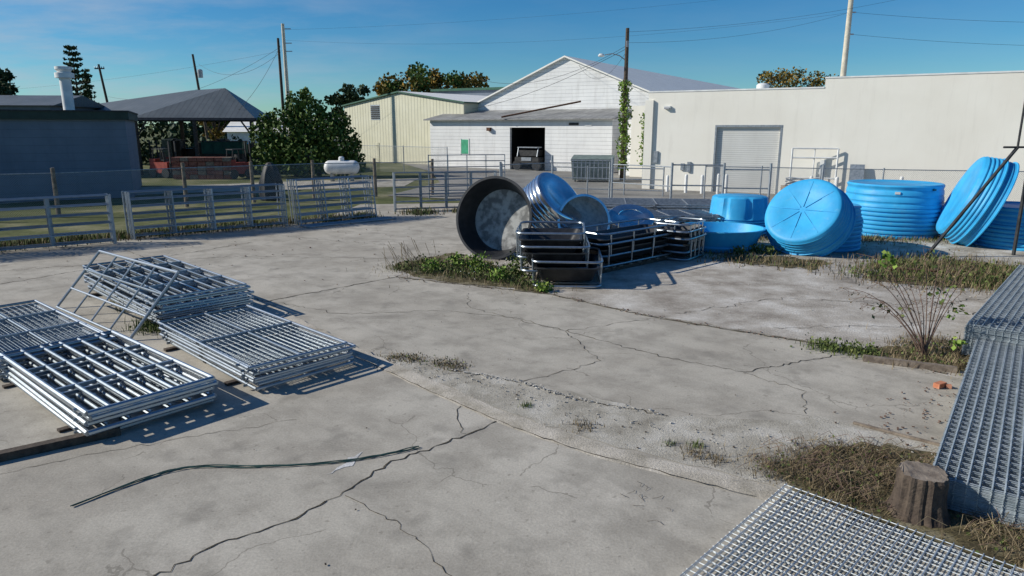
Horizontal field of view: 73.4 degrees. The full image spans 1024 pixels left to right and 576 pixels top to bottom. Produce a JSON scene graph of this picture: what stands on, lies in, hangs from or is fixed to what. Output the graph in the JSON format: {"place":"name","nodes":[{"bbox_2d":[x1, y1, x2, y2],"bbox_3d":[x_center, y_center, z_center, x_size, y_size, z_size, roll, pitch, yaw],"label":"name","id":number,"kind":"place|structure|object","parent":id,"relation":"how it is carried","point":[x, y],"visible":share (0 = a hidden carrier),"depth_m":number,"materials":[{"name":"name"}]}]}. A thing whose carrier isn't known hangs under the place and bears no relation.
{"place":"outdoors","nodes":[
{"label":"outdoors","id":0,"kind":"place"},
{"bbox_2d":[0,119,141,201],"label":"walls","id":1,"kind":"structure","parent":0,"point":[38,145],"depth_m":35.63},
{"bbox_2d":[0,109,137,120],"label":"roof","id":2,"kind":"structure","parent":1,"relation":"on","point":[73,114],"depth_m":35.16,"materials":[{"name":"metal"}]},
{"bbox_2d":[54,66,74,109],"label":"vent stack","id":3,"kind":"object","parent":2,"relation":"on","point":[64,75],"visible":0.96,"depth_m":40.12,"materials":[{"name":"white paint"}]},
{"bbox_2d":[0,178,417,203],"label":"sandy track","id":4,"kind":"structure","parent":0,"point":[382,181],"depth_m":44.43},
{"bbox_2d":[324,156,359,180],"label":"propane tank","id":5,"kind":"object","parent":4,"relation":"on","point":[347,168],"visible":0.81,"depth_m":48.48,"materials":[{"name":"metal"}]},
{"bbox_2d":[0,129,459,243],"bbox_3d":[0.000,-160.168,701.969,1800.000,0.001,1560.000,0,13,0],"label":"ground","id":6,"kind":"structure","parent":0,"point":[382,197],"depth_m":34.18,"materials":[{"name":"green plant"}]},
{"bbox_2d":[0,68,19,94],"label":"broadleaf tree","id":7,"kind":"object","parent":6,"relation":"on","point":[6,88],"visible":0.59,"depth_m":59.03,"materials":[{"name":"green plant"}]},
{"bbox_2d":[0,95,103,109],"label":"roof","id":8,"kind":"structure","parent":6,"relation":"on","point":[34,102],"depth_m":52.97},
{"bbox_2d":[63,45,84,95],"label":"norfolk pine","id":9,"kind":"object","parent":6,"relation":"on","point":[77,75],"visible":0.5,"depth_m":95.27,"materials":[{"name":"green plant"}]},
{"bbox_2d":[81,69,95,100],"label":"conifer tree","id":10,"kind":"object","parent":6,"relation":"on","point":[86,86],"visible":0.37,"depth_m":94.00,"materials":[{"name":"green plant"}]},
{"bbox_2d":[149,141,176,177],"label":"forklift","id":11,"kind":"object","parent":6,"relation":"on","point":[157,163],"visible":0.76,"depth_m":51.84,"materials":[{"name":"red paint"}]},
{"bbox_2d":[87,88,267,174],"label":"open pole barn","id":12,"kind":"structure","parent":6,"relation":"on","point":[194,107],"depth_m":56.24,"materials":[{"name":"metal"}]},
{"bbox_2d":[171,157,234,178],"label":"brick pallet stack","id":13,"kind":"object","parent":6,"relation":"on","point":[213,162],"visible":0.8,"depth_m":50.31,"materials":[{"name":"brown brick"}]},
{"bbox_2d":[198,122,225,140],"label":"broadleaf tree","id":14,"kind":"object","parent":6,"relation":"on","point":[216,132],"visible":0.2,"depth_m":85.55,"materials":[{"name":"green plant"}]},
{"bbox_2d":[0,158,433,217],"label":"chain link fence","id":15,"kind":"object","parent":6,"relation":"on","point":[182,168],"visible":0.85,"depth_m":33.07,"materials":[{"name":"grey"}]},
{"bbox_2d":[200,141,247,161],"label":"green skip","id":16,"kind":"object","parent":6,"relation":"on","point":[213,148],"visible":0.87,"depth_m":59.04,"materials":[{"name":"paint"}]},
{"bbox_2d":[139,132,317,164],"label":"hedge","id":17,"kind":"object","parent":6,"relation":"on","point":[145,153],"visible":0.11,"depth_m":70.28,"materials":[{"name":"green plant"}]},
{"bbox_2d":[138,112,331,144],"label":"distant tree line","id":18,"kind":"object","parent":6,"relation":"on","point":[165,128],"visible":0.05,"depth_m":144.11,"materials":[{"name":"green plant"}]},
{"bbox_2d":[224,141,260,178],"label":"forklift","id":19,"kind":"object","parent":6,"relation":"on","point":[235,163],"visible":0.72,"depth_m":51.09,"materials":[{"name":"red paint"}]},
{"bbox_2d":[161,139,333,166],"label":"stored equipment","id":20,"kind":"object","parent":6,"relation":"on","point":[180,150],"visible":0.15,"depth_m":63.90,"materials":[{"name":"metal"}]},
{"bbox_2d":[259,162,283,200],"bbox_3d":[-12.624,-5.587,35.879,1.264,1.955,0.892,0,13,0],"label":"tarp covered grill","id":21,"kind":"object","parent":6,"relation":"on","point":[276,174],"visible":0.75,"depth_m":35.59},
{"bbox_2d":[277,38,286,138],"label":"utility pole","id":22,"kind":"object","parent":6,"relation":"on","point":[280,74],"visible":0.47,"depth_m":57.38,"materials":[{"name":"brown wood"}]},
{"bbox_2d":[222,118,344,148],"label":"white cottage","id":23,"kind":"structure","parent":6,"relation":"on","point":[238,129],"depth_m":82.09,"materials":[{"name":"paint"}]},
{"bbox_2d":[281,23,289,134],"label":"utility pole","id":24,"kind":"object","parent":6,"relation":"on","point":[285,60],"visible":0.53,"depth_m":71.40,"materials":[{"name":"concrete"}]},
{"bbox_2d":[247,86,365,177],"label":"bushy tree","id":25,"kind":"object","parent":6,"relation":"on","point":[309,133],"visible":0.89,"depth_m":51.95,"materials":[{"name":"green plant"}]},
{"bbox_2d":[323,82,370,113],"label":"broadleaf tree","id":26,"kind":"object","parent":6,"relation":"on","point":[350,94],"visible":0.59,"depth_m":99.71,"materials":[{"name":"green plant"}]},
{"bbox_2d":[353,145,447,175],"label":"chain link fence","id":27,"kind":"object","parent":6,"relation":"on","point":[371,146],"visible":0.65,"depth_m":56.86,"materials":[{"name":"grey"}]},
{"bbox_2d":[372,61,462,95],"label":"oak tree","id":28,"kind":"object","parent":6,"relation":"on","point":[417,81],"visible":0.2,"depth_m":103.88,"materials":[{"name":"green plant"}]},
{"bbox_2d":[425,71,489,88],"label":"oak tree","id":29,"kind":"object","parent":6,"relation":"on","point":[474,81],"visible":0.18,"depth_m":106.07,"materials":[{"name":"green plant"}]},
{"bbox_2d":[430,87,503,95],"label":"grey shed","id":30,"kind":"structure","parent":6,"relation":"on","point":[486,91],"depth_m":89.46,"materials":[{"name":"green paint"}]},
{"bbox_2d":[757,66,838,87],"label":"autumn tree","id":31,"kind":"object","parent":6,"relation":"on","point":[787,79],"visible":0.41,"depth_m":87.77,"materials":[{"name":"green plant"}]},
{"bbox_2d":[0,203,965,575],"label":"concrete yard","id":32,"kind":"structure","parent":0,"point":[494,499],"depth_m":8.31,"materials":[{"name":"concrete"}]},
{"bbox_2d":[0,300,115,378],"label":"stacked gates","id":33,"kind":"object","parent":32,"relation":"on","point":[18,330],"visible":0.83,"depth_m":11.65,"materials":[{"name":"metal"}]},
{"bbox_2d":[0,193,116,250],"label":"livestock panel row","id":34,"kind":"object","parent":32,"relation":"on","point":[50,225],"visible":1,"depth_m":21.45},
{"bbox_2d":[0,427,120,461],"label":"timber skid","id":35,"kind":"object","parent":32,"relation":"on","point":[22,451],"visible":0.89,"depth_m":8.08,"materials":[{"name":"brown wood"}]},
{"bbox_2d":[0,330,217,435],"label":"stacked tube gates","id":36,"kind":"object","parent":32,"relation":"on","point":[42,389],"visible":0.91,"depth_m":9.41,"materials":[{"name":"metal"}]},
{"bbox_2d":[56,250,178,338],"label":"leaning farm gate","id":37,"kind":"structure","parent":32,"relation":"on","point":[156,302],"depth_m":13.40,"materials":[{"name":"metal"}]},
{"bbox_2d":[82,255,253,324],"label":"stacked farm gates","id":38,"kind":"object","parent":32,"relation":"on","point":[194,290],"visible":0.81,"depth_m":13.97,"materials":[{"name":"metal"}]},
{"bbox_2d":[121,183,287,239],"bbox_3d":[-10.921,-2.827,24.828,5.418,1.611,0.750,-11,17,-38],"label":"livestock panel row","id":39,"kind":"object","parent":32,"relation":"on","point":[129,213],"visible":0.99,"depth_m":24.65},
{"bbox_2d":[70,446,419,506],"bbox_3d":[-2.830,1.985,7.697,3.568,0.018,0.518,-5,14,-20],"label":"garden hose","id":40,"kind":"object","parent":32,"relation":"on","point":[254,466],"visible":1,"depth_m":7.67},
{"bbox_2d":[157,304,355,390],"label":"stacked gates","id":41,"kind":"object","parent":32,"relation":"on","point":[209,351],"visible":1,"depth_m":11.05,"materials":[{"name":"metal"}]},
{"bbox_2d":[286,175,376,224],"bbox_3d":[-7.215,-3.607,27.860,0.992,1.753,3.549,13,18,44],"label":"livestock panel row","id":42,"kind":"object","parent":32,"relation":"on","point":[343,190],"visible":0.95,"depth_m":27.63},
{"bbox_2d":[299,216,395,227],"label":"gate lying flat","id":43,"kind":"structure","parent":32,"relation":"on","point":[344,222],"depth_m":27.04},
{"bbox_2d":[110,300,738,467],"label":"grass tufts","id":44,"kind":"object","parent":32,"relation":"on","point":[147,324],"visible":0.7,"depth_m":10.99,"materials":[{"name":"green plant"}]},
{"bbox_2d":[392,170,496,211],"bbox_3d":[-3.004,-4.449,31.448,4.834,1.754,0.374,-4,14,-16],"label":"livestock panel row","id":45,"kind":"object","parent":32,"relation":"on","point":[446,193],"visible":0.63,"depth_m":31.16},
{"bbox_2d":[346,238,576,292],"bbox_3d":[-1.236,-0.739,17.816,6.296,0.861,4.105,3,14,13],"label":"weed clump","id":46,"kind":"object","parent":32,"relation":"on","point":[457,265],"visible":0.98,"depth_m":17.73,"materials":[{"name":"green plant"}]},
{"bbox_2d":[0,206,954,275],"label":"verge grass","id":47,"kind":"structure","parent":32,"relation":"on","point":[417,211],"depth_m":22.99,"materials":[{"name":"green plant"}]},
{"bbox_2d":[2,234,987,575],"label":"pavement cracks","id":48,"kind":"object","parent":32,"relation":"on","point":[490,376],"visible":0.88,"depth_m":10.33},
{"bbox_2d":[18,228,1005,564],"bbox_3d":[4.500,-0.401,17.861,34.937,0.050,24.959,0,13,0],"label":"ground debris","id":49,"kind":"object","parent":32,"relation":"on","point":[650,408],"visible":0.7,"depth_m":9.68,"materials":[{"name":"stone"}]},
{"bbox_2d":[522,172,581,227],"bbox_3d":[1.193,-2.537,21.192,1.913,2.020,1.990,10,17,37],"label":"galvanised stock tank","id":50,"kind":"object","parent":32,"relation":"on","point":[548,194],"visible":0.66,"depth_m":20.55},
{"bbox_2d":[259,305,855,529],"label":"concrete kerb","id":51,"kind":"structure","parent":32,"relation":"on","point":[745,487],"depth_m":8.17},
{"bbox_2d":[557,194,609,231],"bbox_3d":[2.102,-2.023,20.761,1.630,1.654,0.933,-2,13,-10],"label":"galvanised stock tank","id":52,"kind":"object","parent":32,"relation":"on","point":[591,210],"visible":0.48,"depth_m":21.02,"materials":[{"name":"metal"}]},
{"bbox_2d":[600,204,653,229],"bbox_3d":[3.554,-1.973,21.264,1.770,1.230,1.222,-6,14,-23],"label":"galvanised oval tank","id":53,"kind":"object","parent":32,"relation":"on","point":[623,212],"visible":0.48,"depth_m":20.97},
{"bbox_2d":[499,155,824,201],"bbox_3d":[7.080,-5.284,33.825,15.110,2.300,3.209,2,13,7],"label":"pipe rail fence","id":54,"kind":"object","parent":32,"relation":"on","point":[671,176],"visible":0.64,"depth_m":32.07,"materials":[{"name":"metal"}]},
{"bbox_2d":[379,356,1023,575],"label":"sand gutter","id":55,"kind":"object","parent":32,"relation":"on","point":[684,428],"visible":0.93,"depth_m":8.63,"materials":[{"name":"sand"}]},
{"bbox_2d":[765,441,1023,571],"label":"soil bed","id":56,"kind":"object","parent":55,"relation":"on","point":[951,536],"visible":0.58,"depth_m":6.67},
{"bbox_2d":[724,430,1023,571],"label":"dry brush","id":57,"kind":"object","parent":56,"relation":"on","point":[830,474],"visible":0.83,"depth_m":7.40,"materials":[{"name":"brown plant"}]},
{"bbox_2d":[885,460,950,527],"bbox_3d":[4.000,2.000,6.726,0.585,0.456,0.580,5,14,21],"label":"tree stump","id":58,"kind":"object","parent":56,"relation":"on","point":[919,492],"visible":1,"depth_m":6.57,"materials":[{"name":"brown wood"}]},
{"bbox_2d":[680,483,1023,575],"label":"welded wire panel stack","id":59,"kind":"object","parent":32,"relation":"on","point":[986,571],"visible":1,"depth_m":6.06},
{"bbox_2d":[703,166,1023,201],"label":"chain link fence","id":60,"kind":"object","parent":32,"relation":"on","point":[820,169],"visible":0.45,"depth_m":32.54,"materials":[{"name":"grey"}]},
{"bbox_2d":[853,421,939,445],"bbox_3d":[4.750,1.798,8.481,1.000,0.030,0.035,11,17,40],"label":"timber offcut","id":61,"kind":"object","parent":32,"relation":"on","point":[897,433],"visible":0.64,"depth_m":8.46,"materials":[{"name":"brown wood"}]},
{"bbox_2d":[863,354,956,372],"bbox_3d":[6.300,1.200,10.909,1.300,0.090,0.090,6,15,25],"label":"timber offcut","id":62,"kind":"object","parent":32,"relation":"on","point":[911,363],"visible":0.93,"depth_m":10.87,"materials":[{"name":"brown wood"}]},
{"bbox_2d":[933,338,1023,529],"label":"welded wire panel stack","id":63,"kind":"object","parent":32,"relation":"on","point":[979,459],"visible":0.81,"depth_m":7.66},
{"bbox_2d":[0,0,1023,128],"label":"sky","id":64,"kind":"structure","parent":0,"point":[132,38],"materials":[{"name":"blue"}]},
{"bbox_2d":[387,163,944,203],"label":"driveway","id":65,"kind":"structure","parent":0,"point":[680,194],"depth_m":44.25,"materials":[{"name":"concrete"}]},
{"bbox_2d":[344,93,477,163],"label":"walls","id":66,"kind":"structure","parent":65,"relation":"on","point":[400,122],"depth_m":72.44,"materials":[{"name":"beige metal"}]},
{"bbox_2d":[370,105,379,161],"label":"louvre and door","id":67,"kind":"object","parent":66,"relation":"attached to","point":[375,111],"visible":0.96,"depth_m":74.64,"materials":[{"name":"metal"}]},
{"bbox_2d":[341,91,486,106],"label":"roof","id":68,"kind":"structure","parent":66,"relation":"on","point":[461,98],"depth_m":71.96,"materials":[{"name":"green paint"}]},
{"bbox_2d":[428,154,504,198],"bbox_3d":[-2.390,-5.949,36.631,4.158,2.303,0.324,-3,13,-11],"label":"livestock panel row","id":69,"kind":"object","parent":65,"relation":"on","point":[447,166],"visible":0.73,"depth_m":36.45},
{"bbox_2d":[512,147,544,170],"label":"utility truck","id":70,"kind":"object","parent":65,"relation":"on","point":[521,160],"visible":0.91,"depth_m":60.35,"materials":[{"name":"metal"}]},
{"bbox_2d":[502,161,610,197],"bbox_3d":[2.086,-5.413,35.038,5.791,2.000,1.335,-4,14,-15],"label":"chain link fence","id":71,"kind":"object","parent":65,"relation":"on","point":[609,171],"visible":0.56,"depth_m":35.19,"materials":[{"name":"grey"}]},
{"bbox_2d":[423,55,739,172],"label":"white gabled warehouse","id":72,"kind":"structure","parent":65,"relation":"on","point":[566,119],"depth_m":62.82,"materials":[{"name":"metal"}]},
{"bbox_2d":[571,155,614,181],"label":"dumpster","id":73,"kind":"object","parent":65,"relation":"on","point":[584,160],"visible":0.77,"depth_m":47.58,"materials":[{"name":"metal"}]},
{"bbox_2d":[554,166,664,196],"bbox_3d":[5.300,-6.049,38.637,6.404,1.600,0.079,4,14,18],"label":"steel railing","id":74,"kind":"object","parent":65,"relation":"on","point":[624,179],"visible":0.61,"depth_m":38.33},
{"bbox_2d":[598,28,628,178],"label":"utility pole","id":75,"kind":"object","parent":65,"relation":"on","point":[625,78],"visible":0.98,"depth_m":48.04,"materials":[{"name":"brown wood"}]},
{"bbox_2d":[615,80,644,170],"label":"climbing vine","id":76,"kind":"object","parent":75,"relation":"attached to","point":[623,105],"visible":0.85,"depth_m":48.32,"materials":[{"name":"green plant"}]},
{"bbox_2d":[619,106,644,176],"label":"white annex","id":77,"kind":"object","parent":65,"relation":"on","point":[635,130],"visible":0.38,"depth_m":52.41,"materials":[{"name":"beige paint"}]},
{"bbox_2d":[665,174,903,193],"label":"bollards","id":78,"kind":"object","parent":65,"relation":"on","point":[718,182],"visible":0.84,"depth_m":39.23,"materials":[{"name":"white paint"}]},
{"bbox_2d":[788,147,839,184],"bbox_3d":[16.401,-6.300,37.422,2.395,2.643,0.107,4,14,16],"label":"pipe goal frame","id":79,"kind":"object","parent":65,"relation":"on","point":[814,157],"visible":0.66,"depth_m":37.23,"materials":[{"name":"white paint"}]},
{"bbox_2d":[642,70,1023,201],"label":"stucco warehouse","id":80,"kind":"structure","parent":65,"relation":"on","point":[948,121],"depth_m":36.71,"materials":[{"name":"white paint"}]},
{"bbox_2d":[714,127,780,193],"bbox_3d":[13.528,-7.375,39.653,3.500,3.720,0.040,7,15,29],"label":"roll up door","id":81,"kind":"structure","parent":80,"relation":"in","point":[745,147],"depth_m":39.56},
{"bbox_2d":[840,0,853,75],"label":"utility pole","id":82,"kind":"object","parent":65,"relation":"on","point":[846,42],"visible":0.48,"depth_m":56.66,"materials":[{"name":"concrete"}]},
{"bbox_2d":[21,0,1005,108],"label":"overhead wires","id":83,"kind":"object","parent":82,"relation":"attached to","point":[574,39],"visible":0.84,"depth_m":56.85,"materials":[{"name":"metal"}]},
{"bbox_2d":[849,164,864,179],"bbox_3d":[18.300,-5.668,36.569,0.700,1.789,0.328,7,15,28],"label":"leaning grating","id":84,"kind":"object","parent":65,"relation":"on","point":[854,170],"visible":0.36,"depth_m":36.50,"materials":[{"name":"metal"}]},
{"bbox_2d":[394,251,1010,378],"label":"worn pavement","id":85,"kind":"structure","parent":0,"point":[681,290],"depth_m":15.25,"materials":[{"name":"concrete"}]},
{"bbox_2d":[396,252,544,292],"bbox_3d":[-1.196,-0.385,17.857,2.652,0.001,5.909,-8,15,-31],"label":"mossy patch","id":86,"kind":"object","parent":85,"relation":"on","point":[454,280],"visible":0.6,"depth_m":17.35,"materials":[{"name":"plant"}]},
{"bbox_2d":[456,176,532,259],"bbox_3d":[-0.417,-2.081,20.046,2.410,2.367,1.133,6,14,24],"label":"black round tank","id":87,"kind":"object","parent":85,"relation":"on","point":[493,212],"visible":0.93,"depth_m":20.32,"materials":[{"name":"plastic"}]},
{"bbox_2d":[515,221,602,287],"bbox_3d":[1.171,-0.895,17.236,2.116,1.236,2.565,1,13,4],"label":"feed bunk stack","id":88,"kind":"object","parent":85,"relation":"on","point":[557,254],"visible":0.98,"depth_m":16.45,"materials":[{"name":"black plastic"}]},
{"bbox_2d":[575,218,678,272],"bbox_3d":[3.166,-1.245,19.268,3.609,1.038,1.392,-12,17,-41],"label":"feed bunk stack","id":89,"kind":"object","parent":85,"relation":"on","point":[630,246],"visible":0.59,"depth_m":18.89,"materials":[{"name":"black plastic"}]},
{"bbox_2d":[654,217,706,260],"bbox_3d":[4.926,-1.464,20.112,1.146,1.036,1.586,10,16,36],"label":"feed bunk stack","id":90,"kind":"object","parent":85,"relation":"on","point":[685,239],"visible":0.8,"depth_m":19.59,"materials":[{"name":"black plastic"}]},
{"bbox_2d":[729,255,832,269],"bbox_3d":[7.481,-0.771,19.511,2.912,0.001,1.862,8,15,32],"label":"earth strip","id":91,"kind":"object","parent":85,"relation":"on","point":[783,265],"visible":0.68,"depth_m":19.42,"materials":[{"name":"soil"}]},
{"bbox_2d":[790,323,969,375],"bbox_3d":[6.864,0.982,11.691,3.311,0.245,2.825,12,18,41],"label":"weed clump","id":92,"kind":"object","parent":85,"relation":"on","point":[870,348],"visible":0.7,"depth_m":11.56,"materials":[{"name":"green plant"}]},
{"bbox_2d":[839,343,970,370],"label":"leaf litter","id":93,"kind":"object","parent":85,"relation":"on","point":[964,357],"visible":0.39,"depth_m":11.52,"materials":[{"name":"plant"}]},
{"bbox_2d":[836,244,985,355],"bbox_3d":[6.508,0.217,11.376,1.957,1.814,1.192,0,13,0],"label":"sapling","id":94,"kind":"object","parent":85,"relation":"on","point":[923,347],"visible":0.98,"depth_m":11.31,"materials":[{"name":"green plant"}]},
{"bbox_2d":[807,247,1022,298],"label":"weed clump","id":95,"kind":"object","parent":85,"relation":"on","point":[991,279],"visible":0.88,"depth_m":17.56,"materials":[{"name":"green plant"}]},
{"bbox_2d":[869,258,1012,288],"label":"weedy verge","id":96,"kind":"structure","parent":85,"relation":"on","point":[884,279],"depth_m":17.10,"materials":[{"name":"plant"}]},
{"bbox_2d":[960,264,1023,355],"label":"welded wire panel stack","id":97,"kind":"object","parent":85,"relation":"on","point":[998,315],"visible":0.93,"depth_m":11.62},
{"bbox_2d":[693,238,1023,264],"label":"shell ground","id":98,"kind":"structure","parent":0,"point":[973,249],"depth_m":20.84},
{"bbox_2d":[598,198,711,211],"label":"stacked low panels","id":99,"kind":"object","parent":98,"relation":"on","point":[669,204],"visible":0.21,"depth_m":26.31,"materials":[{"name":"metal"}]},
{"bbox_2d":[649,210,722,224],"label":"stacked low panels","id":100,"kind":"object","parent":98,"relation":"on","point":[707,216],"visible":0.3,"depth_m":23.69,"materials":[{"name":"metal"}]},
{"bbox_2d":[688,222,765,252],"bbox_3d":[6.500,-1.578,21.505,2.710,0.672,2.439,0,13,0],"label":"blue round tub","id":101,"kind":"object","parent":98,"relation":"on","point":[723,236],"visible":0.61,"depth_m":20.64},
{"bbox_2d":[710,193,768,236],"bbox_3d":[8.000,-2.575,24.250,2.074,1.380,1.920,0,13,0],"label":"blue feeder stack","id":102,"kind":"object","parent":98,"relation":"on","point":[741,208],"visible":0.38,"depth_m":23.44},
{"bbox_2d":[765,179,852,255],"bbox_3d":[8.801,-2.137,20.596,1.814,2.205,2.510,-11,17,-40],"label":"blue stock tank","id":103,"kind":"object","parent":98,"relation":"on","point":[807,217],"visible":1,"depth_m":20.18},
{"bbox_2d":[771,200,855,256],"bbox_3d":[8.955,-2.019,20.771,1.836,2.236,2.550,-11,17,-40],"label":"blue stock tank","id":104,"kind":"object","parent":98,"relation":"on","point":[837,244],"visible":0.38,"depth_m":20.01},
{"bbox_2d":[833,203,863,251],"bbox_3d":[9.850,-1.991,21.819,2.330,1.350,2.330,0,13,0],"label":"blue stock tank stack","id":105,"kind":"object","parent":98,"relation":"on","point":[852,243],"visible":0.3,"depth_m":20.92,"materials":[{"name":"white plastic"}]},
{"bbox_2d":[846,179,945,239],"bbox_3d":[13.600,-2.870,24.592,3.270,1.800,3.270,0,13,0],"label":"blue stock tank stack","id":106,"kind":"object","parent":98,"relation":"on","point":[907,209],"visible":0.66,"depth_m":23.26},
{"bbox_2d":[925,146,1019,256],"bbox_3d":[13.300,-2.469,19.910,2.476,3.203,0.090,-2,13,-7],"label":"leaning steel angle","id":107,"kind":"object","parent":98,"relation":"on","point":[972,200],"visible":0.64,"depth_m":19.88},
{"bbox_2d":[936,156,1008,243],"bbox_3d":[14.763,-2.791,22.051,1.973,2.823,2.835,0,13,0],"label":"blue stock tank","id":108,"kind":"object","parent":98,"relation":"on","point":[976,176],"visible":0.91,"depth_m":21.27,"materials":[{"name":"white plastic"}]},
{"bbox_2d":[957,162,1019,246],"bbox_3d":[15.000,-2.669,22.040,1.624,2.841,3.010,6,14,24],"label":"blue stock tank","id":109,"kind":"object","parent":98,"relation":"on","point":[988,216],"visible":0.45,"depth_m":20.79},
{"bbox_2d":[972,201,1023,250],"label":"blue stock tank stack","id":110,"kind":"object","parent":98,"relation":"on","point":[998,232],"visible":0.45,"depth_m":21.30,"materials":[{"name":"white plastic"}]},
{"bbox_2d":[1003,104,1023,254],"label":"steel hanger post","id":111,"kind":"object","parent":98,"relation":"on","point":[1018,224],"visible":1,"depth_m":20.07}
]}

